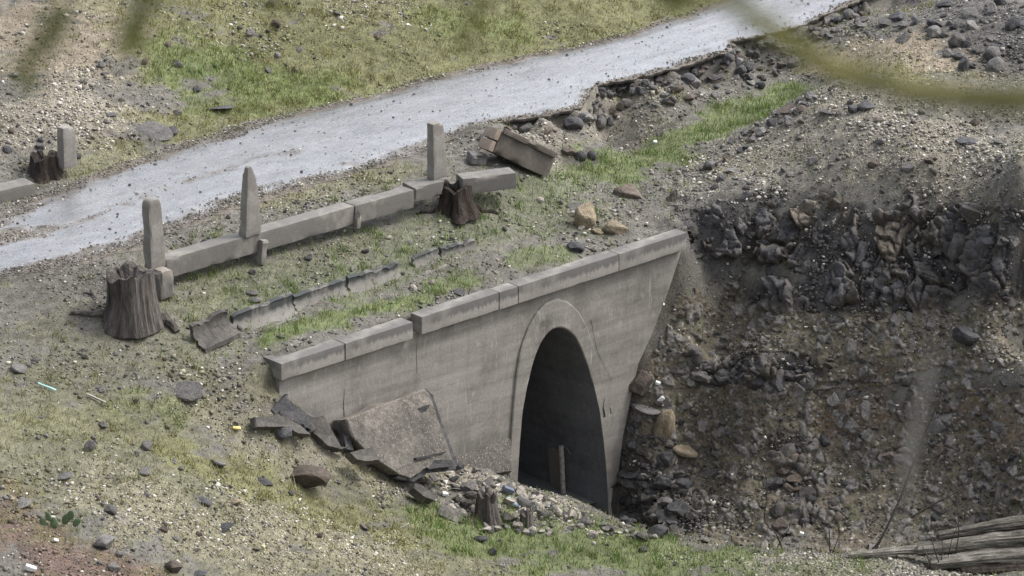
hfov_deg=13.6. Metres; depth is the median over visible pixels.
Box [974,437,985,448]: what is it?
rusty rock
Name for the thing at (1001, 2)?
corner rock
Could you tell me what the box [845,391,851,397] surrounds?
bank stone
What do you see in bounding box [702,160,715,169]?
mound edge stone
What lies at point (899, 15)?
corner rock
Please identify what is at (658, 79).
rim stone
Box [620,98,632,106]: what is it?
roadside stone
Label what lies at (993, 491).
bank stone
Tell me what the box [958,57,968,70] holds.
corner rock
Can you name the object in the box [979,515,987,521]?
bank stone
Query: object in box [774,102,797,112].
stone
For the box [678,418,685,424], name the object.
bank stone
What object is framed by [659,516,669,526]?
pier rubble
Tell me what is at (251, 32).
hillside stone
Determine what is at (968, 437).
rusty rock
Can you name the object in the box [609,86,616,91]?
rim stone
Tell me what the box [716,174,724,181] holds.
mound stone
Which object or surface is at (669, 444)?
bank stone
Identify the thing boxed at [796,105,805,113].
mound stone
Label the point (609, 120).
roadside stone
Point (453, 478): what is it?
debris stone
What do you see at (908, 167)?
mound stone
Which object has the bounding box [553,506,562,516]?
rubble chunk
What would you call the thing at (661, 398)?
plastic bag
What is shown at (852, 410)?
rusty rock
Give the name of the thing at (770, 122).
mound edge stone
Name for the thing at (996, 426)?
rusty rock
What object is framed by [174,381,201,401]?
stone
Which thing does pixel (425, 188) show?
kerb beam
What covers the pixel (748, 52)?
rim stone
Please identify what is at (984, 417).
rusty rock
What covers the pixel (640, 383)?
stone
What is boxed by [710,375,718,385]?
ledge stone
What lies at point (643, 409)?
stone
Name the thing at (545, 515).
rubble chunk
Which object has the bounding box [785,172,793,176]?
mound stone
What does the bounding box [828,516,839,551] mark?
dead sapling
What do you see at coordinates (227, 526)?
stone
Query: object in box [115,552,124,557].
field stone
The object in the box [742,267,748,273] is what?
basalt block
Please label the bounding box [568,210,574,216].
embankment stone
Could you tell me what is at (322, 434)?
broken slab
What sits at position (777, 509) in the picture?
outcrop rock
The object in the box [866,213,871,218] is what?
basalt block
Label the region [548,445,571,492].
tunnel post
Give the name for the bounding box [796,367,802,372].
ledge stone
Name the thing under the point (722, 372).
ledge stone
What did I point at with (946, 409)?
rusty rock
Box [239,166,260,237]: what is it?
road post
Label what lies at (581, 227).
embankment stone
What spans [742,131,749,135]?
mound edge stone
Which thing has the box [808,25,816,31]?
rim stone
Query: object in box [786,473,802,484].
outcrop rock
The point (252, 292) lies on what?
stone
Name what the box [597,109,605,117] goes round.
roadside stone
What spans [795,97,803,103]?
mound edge stone
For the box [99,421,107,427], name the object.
field stone
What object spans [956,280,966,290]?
basalt block
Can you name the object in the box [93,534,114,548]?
stone
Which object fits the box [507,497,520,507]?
plastic bottle
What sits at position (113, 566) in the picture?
stone
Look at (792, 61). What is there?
roadside stone
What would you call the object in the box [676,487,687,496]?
bank stone
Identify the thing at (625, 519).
pier rubble
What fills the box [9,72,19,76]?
hillside stone
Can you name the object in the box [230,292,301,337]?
gutter segment
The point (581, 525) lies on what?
debris stone
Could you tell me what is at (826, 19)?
rim stone
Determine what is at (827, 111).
stone
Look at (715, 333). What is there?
bank stone
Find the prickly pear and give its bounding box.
[40,510,80,527]
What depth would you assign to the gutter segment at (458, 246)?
70.53 m
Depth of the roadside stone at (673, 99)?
76.78 m
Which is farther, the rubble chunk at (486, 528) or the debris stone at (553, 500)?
the debris stone at (553, 500)
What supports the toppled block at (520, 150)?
on the ground at (260, 382)
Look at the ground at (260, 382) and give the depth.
71.59 m
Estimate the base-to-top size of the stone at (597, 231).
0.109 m
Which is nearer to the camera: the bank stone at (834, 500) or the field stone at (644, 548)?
the field stone at (644, 548)
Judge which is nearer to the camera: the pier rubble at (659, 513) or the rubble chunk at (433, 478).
the rubble chunk at (433, 478)
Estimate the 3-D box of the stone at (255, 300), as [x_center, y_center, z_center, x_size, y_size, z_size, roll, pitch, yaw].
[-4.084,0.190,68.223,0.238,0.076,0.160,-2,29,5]
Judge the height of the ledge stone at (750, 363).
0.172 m
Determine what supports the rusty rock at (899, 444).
on the embankment at (920, 298)
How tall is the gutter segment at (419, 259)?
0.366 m
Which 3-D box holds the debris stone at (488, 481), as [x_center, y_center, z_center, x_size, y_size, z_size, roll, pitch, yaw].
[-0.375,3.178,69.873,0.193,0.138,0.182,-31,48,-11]
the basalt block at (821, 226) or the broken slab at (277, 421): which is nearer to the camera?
the broken slab at (277, 421)
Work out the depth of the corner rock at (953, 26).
77.84 m
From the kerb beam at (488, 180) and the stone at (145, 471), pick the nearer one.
the stone at (145, 471)
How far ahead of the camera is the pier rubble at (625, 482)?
72.80 m
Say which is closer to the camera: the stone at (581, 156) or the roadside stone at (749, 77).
the stone at (581, 156)
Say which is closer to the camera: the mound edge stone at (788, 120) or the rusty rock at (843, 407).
the rusty rock at (843, 407)
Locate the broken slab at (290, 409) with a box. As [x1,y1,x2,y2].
[271,394,313,429]
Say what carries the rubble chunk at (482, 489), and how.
on the ground at (260, 382)
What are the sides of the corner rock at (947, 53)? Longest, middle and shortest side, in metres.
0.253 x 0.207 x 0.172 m
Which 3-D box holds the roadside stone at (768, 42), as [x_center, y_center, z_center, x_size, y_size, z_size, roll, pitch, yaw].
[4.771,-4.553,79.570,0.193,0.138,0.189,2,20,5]
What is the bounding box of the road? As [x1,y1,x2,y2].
[0,0,866,278]
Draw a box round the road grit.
[1,0,840,270]
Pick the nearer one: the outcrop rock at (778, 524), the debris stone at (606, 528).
the debris stone at (606, 528)
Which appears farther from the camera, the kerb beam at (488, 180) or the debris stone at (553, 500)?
the kerb beam at (488, 180)
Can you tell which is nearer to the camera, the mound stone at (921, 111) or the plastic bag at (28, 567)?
the plastic bag at (28, 567)
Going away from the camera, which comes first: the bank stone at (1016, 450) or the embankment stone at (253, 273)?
the embankment stone at (253, 273)
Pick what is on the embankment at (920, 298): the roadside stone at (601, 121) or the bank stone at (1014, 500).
the bank stone at (1014, 500)
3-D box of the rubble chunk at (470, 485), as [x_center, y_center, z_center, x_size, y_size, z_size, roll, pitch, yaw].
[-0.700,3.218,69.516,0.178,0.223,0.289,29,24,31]
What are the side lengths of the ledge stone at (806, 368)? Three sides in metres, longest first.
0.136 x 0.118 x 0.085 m
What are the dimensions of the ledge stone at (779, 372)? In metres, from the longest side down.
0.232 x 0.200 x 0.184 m
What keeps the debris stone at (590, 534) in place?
on the ground at (260, 382)
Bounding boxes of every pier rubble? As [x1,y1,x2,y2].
[616,469,621,485]
[617,470,627,478]
[619,495,624,504]
[619,516,630,523]
[621,450,628,455]
[621,478,631,485]
[622,471,636,478]
[624,478,636,489]
[625,439,636,452]
[626,424,635,434]
[631,420,641,427]
[634,448,646,455]
[640,488,654,504]
[642,511,650,522]
[643,489,659,495]
[644,499,653,504]
[651,427,665,441]
[654,508,665,518]
[655,476,671,489]
[657,457,663,466]
[659,451,672,465]
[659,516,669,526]
[665,510,673,517]
[665,520,678,524]
[667,500,688,517]
[670,484,678,488]
[672,470,689,476]
[673,464,687,478]
[675,478,691,489]
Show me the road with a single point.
(511, 94)
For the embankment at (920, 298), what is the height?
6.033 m
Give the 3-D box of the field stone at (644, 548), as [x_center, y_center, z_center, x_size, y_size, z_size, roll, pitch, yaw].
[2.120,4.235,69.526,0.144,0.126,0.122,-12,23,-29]
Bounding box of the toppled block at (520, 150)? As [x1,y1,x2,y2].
[466,126,556,176]
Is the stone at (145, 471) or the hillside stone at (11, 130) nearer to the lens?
the stone at (145, 471)
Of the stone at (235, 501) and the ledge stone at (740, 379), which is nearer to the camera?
the stone at (235, 501)
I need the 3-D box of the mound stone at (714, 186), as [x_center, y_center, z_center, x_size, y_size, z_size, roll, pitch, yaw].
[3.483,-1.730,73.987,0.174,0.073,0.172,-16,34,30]
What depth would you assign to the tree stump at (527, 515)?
69.20 m
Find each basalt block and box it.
[729,269,734,278]
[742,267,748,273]
[758,239,771,245]
[766,263,773,275]
[784,230,796,246]
[793,266,801,273]
[806,291,814,300]
[810,278,817,285]
[812,262,819,268]
[815,211,825,220]
[818,221,825,232]
[856,240,867,263]
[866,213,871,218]
[873,279,884,295]
[892,299,906,311]
[922,253,927,263]
[930,246,941,257]
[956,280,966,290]
[957,276,965,281]
[984,248,990,257]
[1006,235,1019,249]
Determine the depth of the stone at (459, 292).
69.67 m
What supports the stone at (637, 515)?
on the embankment at (920, 298)
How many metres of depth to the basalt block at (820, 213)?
73.02 m
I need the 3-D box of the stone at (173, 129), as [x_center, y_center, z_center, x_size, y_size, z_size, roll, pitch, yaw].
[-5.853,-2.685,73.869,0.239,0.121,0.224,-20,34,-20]
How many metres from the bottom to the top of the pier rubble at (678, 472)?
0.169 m
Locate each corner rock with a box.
[878,18,893,26]
[888,10,904,21]
[895,33,910,42]
[898,21,909,28]
[910,17,920,25]
[926,25,940,37]
[927,19,942,26]
[935,0,954,7]
[939,32,947,37]
[942,48,952,57]
[946,20,952,25]
[947,32,964,47]
[949,24,957,29]
[953,52,964,59]
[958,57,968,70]
[961,7,978,18]
[961,40,970,47]
[966,20,978,29]
[970,44,984,54]
[982,46,1000,60]
[983,9,993,15]
[985,57,1004,72]
[987,2,996,10]
[993,0,1006,5]
[1005,16,1019,30]
[1019,21,1023,29]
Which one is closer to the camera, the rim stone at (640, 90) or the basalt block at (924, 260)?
the basalt block at (924, 260)
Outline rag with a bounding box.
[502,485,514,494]
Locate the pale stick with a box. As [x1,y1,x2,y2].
[86,393,105,402]
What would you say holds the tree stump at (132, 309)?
on the ground at (260, 382)
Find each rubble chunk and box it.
[428,473,438,481]
[452,496,461,502]
[460,499,472,507]
[461,480,476,491]
[465,491,476,498]
[477,486,484,493]
[480,526,491,530]
[503,498,516,505]
[503,511,516,522]
[512,521,521,527]
[516,489,526,495]
[517,495,530,507]
[538,511,551,518]
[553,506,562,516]
[580,516,590,524]
[606,523,613,530]
[636,531,648,541]
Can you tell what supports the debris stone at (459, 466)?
on the ground at (260, 382)
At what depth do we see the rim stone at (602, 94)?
76.59 m
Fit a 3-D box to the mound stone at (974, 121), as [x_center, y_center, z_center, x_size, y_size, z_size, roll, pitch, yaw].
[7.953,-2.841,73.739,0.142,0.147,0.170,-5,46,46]
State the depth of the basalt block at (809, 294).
72.60 m
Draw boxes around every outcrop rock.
[768,478,783,489]
[770,500,785,517]
[771,518,789,533]
[776,467,789,475]
[778,443,796,456]
[783,483,794,492]
[784,496,790,501]
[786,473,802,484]
[789,453,799,463]
[793,485,802,490]
[793,493,802,500]
[798,517,808,525]
[799,487,817,497]
[805,494,817,503]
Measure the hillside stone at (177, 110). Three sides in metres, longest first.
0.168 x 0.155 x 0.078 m
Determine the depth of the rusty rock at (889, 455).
71.50 m
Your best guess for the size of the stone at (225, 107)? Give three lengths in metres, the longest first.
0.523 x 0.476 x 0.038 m
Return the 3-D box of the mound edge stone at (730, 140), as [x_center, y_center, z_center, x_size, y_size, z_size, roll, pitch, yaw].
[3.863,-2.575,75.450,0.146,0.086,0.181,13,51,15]
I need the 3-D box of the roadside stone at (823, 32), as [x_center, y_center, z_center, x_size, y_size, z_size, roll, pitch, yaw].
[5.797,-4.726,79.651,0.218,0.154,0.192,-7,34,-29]
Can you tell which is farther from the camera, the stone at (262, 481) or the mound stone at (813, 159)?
the mound stone at (813, 159)
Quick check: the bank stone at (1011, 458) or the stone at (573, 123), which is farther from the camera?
the stone at (573, 123)
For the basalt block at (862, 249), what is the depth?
72.50 m
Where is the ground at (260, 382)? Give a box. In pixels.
[0,0,1023,575]
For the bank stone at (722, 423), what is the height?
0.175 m
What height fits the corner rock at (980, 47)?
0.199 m
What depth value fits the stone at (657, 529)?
70.21 m
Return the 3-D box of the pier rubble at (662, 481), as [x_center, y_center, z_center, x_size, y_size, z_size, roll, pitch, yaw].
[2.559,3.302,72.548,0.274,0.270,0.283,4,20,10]
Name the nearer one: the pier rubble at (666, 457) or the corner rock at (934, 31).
the pier rubble at (666, 457)
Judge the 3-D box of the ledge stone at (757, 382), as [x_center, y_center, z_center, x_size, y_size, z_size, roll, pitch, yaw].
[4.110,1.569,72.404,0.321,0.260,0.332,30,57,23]
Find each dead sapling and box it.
[757,453,792,548]
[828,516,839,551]
[872,389,972,548]
[921,538,942,569]
[948,502,959,569]
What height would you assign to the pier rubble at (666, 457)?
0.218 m
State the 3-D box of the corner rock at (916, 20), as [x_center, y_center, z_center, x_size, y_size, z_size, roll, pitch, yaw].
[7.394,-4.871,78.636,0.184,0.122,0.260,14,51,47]
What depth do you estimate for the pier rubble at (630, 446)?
72.72 m
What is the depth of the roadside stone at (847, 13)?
80.58 m
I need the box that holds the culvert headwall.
[263,229,685,515]
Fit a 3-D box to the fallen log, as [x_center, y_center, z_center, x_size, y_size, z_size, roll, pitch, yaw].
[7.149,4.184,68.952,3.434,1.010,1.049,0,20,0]
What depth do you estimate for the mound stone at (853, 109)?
74.23 m
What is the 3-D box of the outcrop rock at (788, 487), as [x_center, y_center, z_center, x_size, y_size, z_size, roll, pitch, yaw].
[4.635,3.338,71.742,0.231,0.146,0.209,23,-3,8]
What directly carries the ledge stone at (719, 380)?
on the embankment at (920, 298)
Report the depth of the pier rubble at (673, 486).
72.51 m
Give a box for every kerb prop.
[256,239,268,264]
[353,211,360,228]
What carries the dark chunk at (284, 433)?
on the ground at (260, 382)
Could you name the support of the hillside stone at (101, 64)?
on the ground at (260, 382)
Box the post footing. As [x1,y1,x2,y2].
[154,266,174,299]
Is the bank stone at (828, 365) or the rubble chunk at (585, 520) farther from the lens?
the bank stone at (828, 365)
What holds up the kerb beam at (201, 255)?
on the kerb prop at (262, 252)
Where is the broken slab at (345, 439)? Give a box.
[336,422,353,451]
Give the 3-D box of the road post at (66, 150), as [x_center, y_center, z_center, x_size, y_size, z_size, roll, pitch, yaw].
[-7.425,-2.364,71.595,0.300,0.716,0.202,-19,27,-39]
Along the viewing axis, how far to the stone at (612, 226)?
72.27 m
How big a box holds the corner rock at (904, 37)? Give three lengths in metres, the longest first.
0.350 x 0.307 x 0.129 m
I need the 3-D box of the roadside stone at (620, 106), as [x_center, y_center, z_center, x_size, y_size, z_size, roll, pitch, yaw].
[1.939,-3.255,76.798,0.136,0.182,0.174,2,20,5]
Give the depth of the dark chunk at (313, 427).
67.13 m
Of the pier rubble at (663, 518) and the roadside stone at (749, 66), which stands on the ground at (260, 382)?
the roadside stone at (749, 66)
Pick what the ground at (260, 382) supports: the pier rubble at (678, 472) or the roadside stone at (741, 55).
the roadside stone at (741, 55)
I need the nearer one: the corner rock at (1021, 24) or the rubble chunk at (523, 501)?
the rubble chunk at (523, 501)
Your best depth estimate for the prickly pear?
62.07 m
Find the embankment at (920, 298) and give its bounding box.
[618,185,1023,552]
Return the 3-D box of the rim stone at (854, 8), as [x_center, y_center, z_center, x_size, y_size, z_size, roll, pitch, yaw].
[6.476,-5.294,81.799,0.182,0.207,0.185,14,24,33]
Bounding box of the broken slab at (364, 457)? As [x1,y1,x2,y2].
[345,447,378,465]
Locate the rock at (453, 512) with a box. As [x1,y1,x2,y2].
[436,505,460,522]
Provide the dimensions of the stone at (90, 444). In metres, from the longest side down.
0.228 x 0.193 x 0.122 m
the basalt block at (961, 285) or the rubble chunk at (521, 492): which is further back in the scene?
the basalt block at (961, 285)
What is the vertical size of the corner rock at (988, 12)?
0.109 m
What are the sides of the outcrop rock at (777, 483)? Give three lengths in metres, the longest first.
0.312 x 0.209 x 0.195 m
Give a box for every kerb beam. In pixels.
[0,178,34,202]
[163,203,353,276]
[345,186,413,221]
[402,177,443,200]
[456,167,515,193]
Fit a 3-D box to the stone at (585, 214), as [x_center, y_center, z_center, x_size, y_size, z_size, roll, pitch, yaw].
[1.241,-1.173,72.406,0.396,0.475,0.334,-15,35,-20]
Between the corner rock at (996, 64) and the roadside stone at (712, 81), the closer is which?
the corner rock at (996, 64)
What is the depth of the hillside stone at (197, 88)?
75.23 m
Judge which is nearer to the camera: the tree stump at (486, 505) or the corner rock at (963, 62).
the tree stump at (486, 505)
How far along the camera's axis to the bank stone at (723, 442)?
72.52 m
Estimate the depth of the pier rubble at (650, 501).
72.54 m
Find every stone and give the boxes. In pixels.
[2,146,12,152]
[8,127,14,133]
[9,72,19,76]
[10,363,26,373]
[15,497,30,508]
[31,357,39,362]
[35,142,44,149]
[57,472,72,479]
[84,440,95,451]
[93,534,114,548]
[97,386,104,392]
[98,61,104,68]
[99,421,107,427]
[105,505,116,515]
[106,112,116,115]
[107,562,120,571]
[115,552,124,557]
[136,121,172,140]
[138,466,150,476]
[141,57,147,64]
[141,440,151,450]
[161,526,167,532]
[165,560,182,572]
[168,126,177,134]
[173,109,181,115]
[174,59,182,67]
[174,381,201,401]
[192,85,201,91]
[194,570,207,575]
[199,497,211,506]
[209,105,233,108]
[211,460,226,466]
[220,522,234,533]
[230,498,241,504]
[245,290,258,295]
[247,29,255,36]
[249,270,255,275]
[249,297,261,302]
[258,477,272,485]
[271,19,281,27]
[274,52,280,58]
[290,465,331,488]
[296,46,302,52]
[373,33,381,38]
[410,284,416,290]
[428,487,436,494]
[443,471,453,475]
[449,475,458,481]
[453,289,464,295]
[455,463,464,470]
[459,509,467,515]
[474,536,487,541]
[484,476,492,487]
[488,547,495,555]
[517,122,532,133]
[525,529,534,535]
[528,494,535,499]
[531,490,539,495]
[536,197,543,202]
[544,124,553,134]
[549,498,556,504]
[561,148,575,156]
[563,116,583,129]
[567,241,584,252]
[567,509,575,517]
[568,202,582,211]
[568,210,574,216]
[574,151,586,161]
[574,202,596,228]
[575,523,585,528]
[577,225,584,229]
[578,113,585,120]
[580,112,593,121]
[586,531,597,537]
[587,151,596,160]
[590,228,603,234]
[596,116,606,128]
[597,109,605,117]
[598,87,605,92]
[599,90,606,97]
[600,526,609,532]
[603,219,628,234]
[606,90,612,98]
[606,116,612,125]
[608,107,616,113]
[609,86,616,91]
[613,183,641,198]
[616,86,627,92]
[616,101,623,110]
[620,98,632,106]
[628,87,636,95]
[628,370,652,396]
[628,511,642,524]
[629,402,660,414]
[636,86,645,94]
[638,546,647,551]
[641,79,649,85]
[647,524,667,537]
[649,85,656,89]
[649,534,658,539]
[653,409,675,444]
[654,76,662,82]
[654,400,662,406]
[657,497,672,505]
[660,92,667,97]
[661,439,673,448]
[662,100,674,105]
[669,96,677,103]
[670,369,677,373]
[671,86,681,93]
[673,444,697,457]
[676,397,681,404]
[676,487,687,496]
[677,310,685,317]
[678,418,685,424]
[681,73,694,84]
[683,94,694,100]
[683,510,697,521]
[689,371,707,381]
[689,409,698,416]
[690,69,697,74]
[690,77,700,87]
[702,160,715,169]
[710,75,720,83]
[710,92,718,98]
[710,184,718,189]
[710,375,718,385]
[713,74,722,80]
[713,331,720,335]
[714,368,729,377]
[714,374,729,386]
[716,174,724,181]
[719,419,726,426]
[720,438,726,445]
[722,154,731,160]
[723,53,732,61]
[725,430,732,437]
[726,168,739,172]
[728,137,735,144]
[731,368,737,374]
[732,74,739,79]
[734,65,746,75]
[734,436,743,443]
[735,52,743,57]
[735,57,743,64]
[736,371,745,385]
[737,147,743,153]
[741,61,753,72]
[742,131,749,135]
[745,49,752,57]
[745,73,753,79]
[745,469,753,477]
[746,80,755,84]
[747,360,755,369]
[747,376,764,389]
[749,135,757,142]
[749,365,759,374]
[754,127,765,136]
[755,41,763,50]
[756,81,765,89]
[759,74,766,80]
[764,39,772,45]
[766,118,777,126]
[769,376,784,391]
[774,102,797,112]
[776,62,784,67]
[776,369,783,377]
[784,115,793,125]
[784,369,793,379]
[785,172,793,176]
[787,57,798,67]
[789,364,796,369]
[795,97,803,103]
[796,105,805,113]
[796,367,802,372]
[799,370,816,388]
[800,377,805,384]
[803,366,809,370]
[804,92,812,100]
[807,156,818,165]
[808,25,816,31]
[811,31,819,36]
[818,110,832,113]
[819,434,829,446]
[820,29,830,36]
[823,16,831,25]
[823,361,833,368]
[828,496,840,505]
[833,16,841,22]
[834,512,841,521]
[840,481,847,487]
[843,9,853,19]
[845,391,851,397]
[848,5,857,12]
[848,105,858,112]
[853,16,867,23]
[854,443,860,449]
[855,21,865,27]
[858,100,875,110]
[859,357,865,363]
[861,320,870,326]
[868,159,877,167]
[873,117,883,123]
[874,139,885,144]
[901,162,914,172]
[901,376,912,386]
[918,108,925,113]
[923,157,934,164]
[929,440,936,447]
[930,167,936,174]
[930,514,937,520]
[932,505,945,515]
[947,233,966,264]
[952,326,979,345]
[956,137,978,144]
[970,117,979,125]
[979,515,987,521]
[986,354,994,362]
[989,487,996,496]
[993,139,1002,143]
[999,378,1009,386]
[999,465,1005,471]
[1008,454,1014,461]
[1010,496,1019,504]
[1011,446,1020,456]
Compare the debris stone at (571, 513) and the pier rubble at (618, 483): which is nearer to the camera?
the debris stone at (571, 513)
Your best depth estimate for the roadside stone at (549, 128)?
74.67 m
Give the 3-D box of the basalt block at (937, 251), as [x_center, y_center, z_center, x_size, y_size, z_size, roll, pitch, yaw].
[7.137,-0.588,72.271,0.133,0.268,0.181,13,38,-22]
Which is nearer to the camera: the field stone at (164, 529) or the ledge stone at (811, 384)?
the field stone at (164, 529)
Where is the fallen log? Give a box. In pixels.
[848,515,1023,575]
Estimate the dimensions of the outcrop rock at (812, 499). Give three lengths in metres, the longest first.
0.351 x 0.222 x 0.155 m
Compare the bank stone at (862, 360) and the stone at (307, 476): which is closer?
the stone at (307, 476)
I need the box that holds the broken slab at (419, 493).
[408,483,437,503]
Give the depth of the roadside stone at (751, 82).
78.14 m
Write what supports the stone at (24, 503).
on the ground at (260, 382)
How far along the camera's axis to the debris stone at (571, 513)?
69.79 m
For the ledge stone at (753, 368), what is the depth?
72.26 m
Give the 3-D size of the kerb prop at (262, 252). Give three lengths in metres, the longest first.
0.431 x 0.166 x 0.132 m
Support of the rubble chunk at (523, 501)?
on the ground at (260, 382)
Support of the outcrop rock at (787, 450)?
on the embankment at (920, 298)
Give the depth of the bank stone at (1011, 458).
70.53 m
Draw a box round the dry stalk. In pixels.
[872,341,932,575]
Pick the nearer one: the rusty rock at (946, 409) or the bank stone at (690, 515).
the rusty rock at (946, 409)
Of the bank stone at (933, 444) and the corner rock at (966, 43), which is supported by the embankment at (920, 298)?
the bank stone at (933, 444)
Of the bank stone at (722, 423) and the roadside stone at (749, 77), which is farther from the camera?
the roadside stone at (749, 77)
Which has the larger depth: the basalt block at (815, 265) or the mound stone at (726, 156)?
the mound stone at (726, 156)
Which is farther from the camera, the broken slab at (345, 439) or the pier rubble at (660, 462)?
the pier rubble at (660, 462)
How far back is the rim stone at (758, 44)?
79.52 m
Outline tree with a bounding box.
[9,0,1023,118]
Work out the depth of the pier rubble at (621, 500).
72.96 m
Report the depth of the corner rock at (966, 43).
77.07 m
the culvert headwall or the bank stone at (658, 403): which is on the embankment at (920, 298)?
the bank stone at (658, 403)
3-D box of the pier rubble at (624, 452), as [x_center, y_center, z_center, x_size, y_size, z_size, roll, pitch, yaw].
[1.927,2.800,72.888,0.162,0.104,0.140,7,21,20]
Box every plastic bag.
[25,564,36,571]
[657,396,664,400]
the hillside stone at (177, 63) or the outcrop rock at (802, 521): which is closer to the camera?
the outcrop rock at (802, 521)
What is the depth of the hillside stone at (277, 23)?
77.19 m
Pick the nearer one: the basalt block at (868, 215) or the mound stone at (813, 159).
the basalt block at (868, 215)
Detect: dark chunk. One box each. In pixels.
[274,418,291,438]
[278,410,284,416]
[306,424,317,432]
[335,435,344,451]
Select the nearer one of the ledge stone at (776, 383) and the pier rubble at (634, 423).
the ledge stone at (776, 383)
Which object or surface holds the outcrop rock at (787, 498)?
on the embankment at (920, 298)
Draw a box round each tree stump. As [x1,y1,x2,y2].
[27,149,63,183]
[70,261,179,338]
[416,179,498,223]
[474,486,504,526]
[519,508,533,528]
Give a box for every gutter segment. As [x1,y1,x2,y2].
[189,309,240,353]
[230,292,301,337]
[292,278,347,310]
[345,261,400,292]
[410,247,448,275]
[438,238,475,256]
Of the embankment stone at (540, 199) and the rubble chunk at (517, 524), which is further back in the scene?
the embankment stone at (540, 199)
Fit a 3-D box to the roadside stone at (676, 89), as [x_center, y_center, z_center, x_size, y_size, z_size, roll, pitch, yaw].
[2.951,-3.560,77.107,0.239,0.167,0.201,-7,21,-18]
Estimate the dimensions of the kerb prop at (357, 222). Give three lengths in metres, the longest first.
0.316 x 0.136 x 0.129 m
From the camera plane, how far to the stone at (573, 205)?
72.87 m
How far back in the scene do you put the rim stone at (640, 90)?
76.77 m
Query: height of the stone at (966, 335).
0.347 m
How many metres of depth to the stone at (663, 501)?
72.38 m
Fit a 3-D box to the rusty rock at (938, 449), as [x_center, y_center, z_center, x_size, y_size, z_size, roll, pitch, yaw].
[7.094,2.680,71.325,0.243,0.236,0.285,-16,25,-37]
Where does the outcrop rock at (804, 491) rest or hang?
on the embankment at (920, 298)
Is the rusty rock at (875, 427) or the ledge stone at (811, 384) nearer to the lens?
the rusty rock at (875, 427)
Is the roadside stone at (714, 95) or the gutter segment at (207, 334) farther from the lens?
the roadside stone at (714, 95)
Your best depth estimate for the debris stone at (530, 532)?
69.01 m
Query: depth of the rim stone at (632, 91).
76.82 m
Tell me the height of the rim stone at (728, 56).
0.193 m
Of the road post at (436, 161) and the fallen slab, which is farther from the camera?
the road post at (436, 161)
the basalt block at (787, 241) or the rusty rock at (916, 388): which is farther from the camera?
the basalt block at (787, 241)
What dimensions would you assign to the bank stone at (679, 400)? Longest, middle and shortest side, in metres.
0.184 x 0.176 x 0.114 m
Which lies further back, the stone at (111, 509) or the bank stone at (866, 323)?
the bank stone at (866, 323)
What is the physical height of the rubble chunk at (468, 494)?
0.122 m
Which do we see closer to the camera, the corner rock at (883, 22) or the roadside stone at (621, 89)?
the roadside stone at (621, 89)
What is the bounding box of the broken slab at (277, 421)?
[250,415,310,436]
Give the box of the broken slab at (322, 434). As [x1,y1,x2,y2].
[310,415,347,452]
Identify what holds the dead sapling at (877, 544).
on the ground at (260, 382)
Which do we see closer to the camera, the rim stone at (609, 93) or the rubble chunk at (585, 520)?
the rubble chunk at (585, 520)
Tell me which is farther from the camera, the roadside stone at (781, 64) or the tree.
the roadside stone at (781, 64)
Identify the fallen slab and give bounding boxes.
[333,388,457,482]
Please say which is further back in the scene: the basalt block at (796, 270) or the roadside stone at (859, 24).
the roadside stone at (859, 24)
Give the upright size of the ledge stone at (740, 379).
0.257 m
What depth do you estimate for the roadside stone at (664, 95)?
76.81 m
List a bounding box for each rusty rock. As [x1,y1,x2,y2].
[826,392,839,407]
[835,400,851,413]
[849,404,855,415]
[871,425,878,430]
[882,451,893,459]
[889,386,896,391]
[896,439,903,447]
[910,385,918,390]
[928,396,938,402]
[928,419,946,435]
[933,444,944,456]
[938,412,953,426]
[942,404,951,413]
[963,434,981,439]
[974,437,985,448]
[975,391,986,396]
[980,412,989,420]
[990,420,1005,434]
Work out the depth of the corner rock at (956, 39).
77.11 m
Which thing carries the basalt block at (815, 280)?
on the embankment at (920, 298)
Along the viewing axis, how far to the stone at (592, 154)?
74.69 m
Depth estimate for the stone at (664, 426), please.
72.50 m
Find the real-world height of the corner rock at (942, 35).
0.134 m
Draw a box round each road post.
[57,125,77,168]
[142,197,165,268]
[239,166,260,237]
[427,121,446,179]
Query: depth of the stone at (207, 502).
64.13 m
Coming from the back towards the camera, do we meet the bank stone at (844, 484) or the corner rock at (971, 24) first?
the corner rock at (971, 24)
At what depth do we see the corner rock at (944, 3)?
79.12 m
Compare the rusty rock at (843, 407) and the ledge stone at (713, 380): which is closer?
the rusty rock at (843, 407)
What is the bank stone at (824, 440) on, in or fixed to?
on the embankment at (920, 298)
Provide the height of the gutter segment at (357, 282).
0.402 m
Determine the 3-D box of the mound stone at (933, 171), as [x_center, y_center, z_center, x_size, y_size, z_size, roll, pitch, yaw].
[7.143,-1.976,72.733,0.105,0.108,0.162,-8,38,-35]
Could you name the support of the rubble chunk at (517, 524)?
on the ground at (260, 382)
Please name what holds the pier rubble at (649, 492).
on the embankment at (920, 298)
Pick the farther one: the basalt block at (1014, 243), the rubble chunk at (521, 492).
the basalt block at (1014, 243)
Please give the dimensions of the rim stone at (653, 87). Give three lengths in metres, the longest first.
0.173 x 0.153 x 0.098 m
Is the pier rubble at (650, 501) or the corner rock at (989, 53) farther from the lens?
the corner rock at (989, 53)
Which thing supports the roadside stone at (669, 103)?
on the ground at (260, 382)

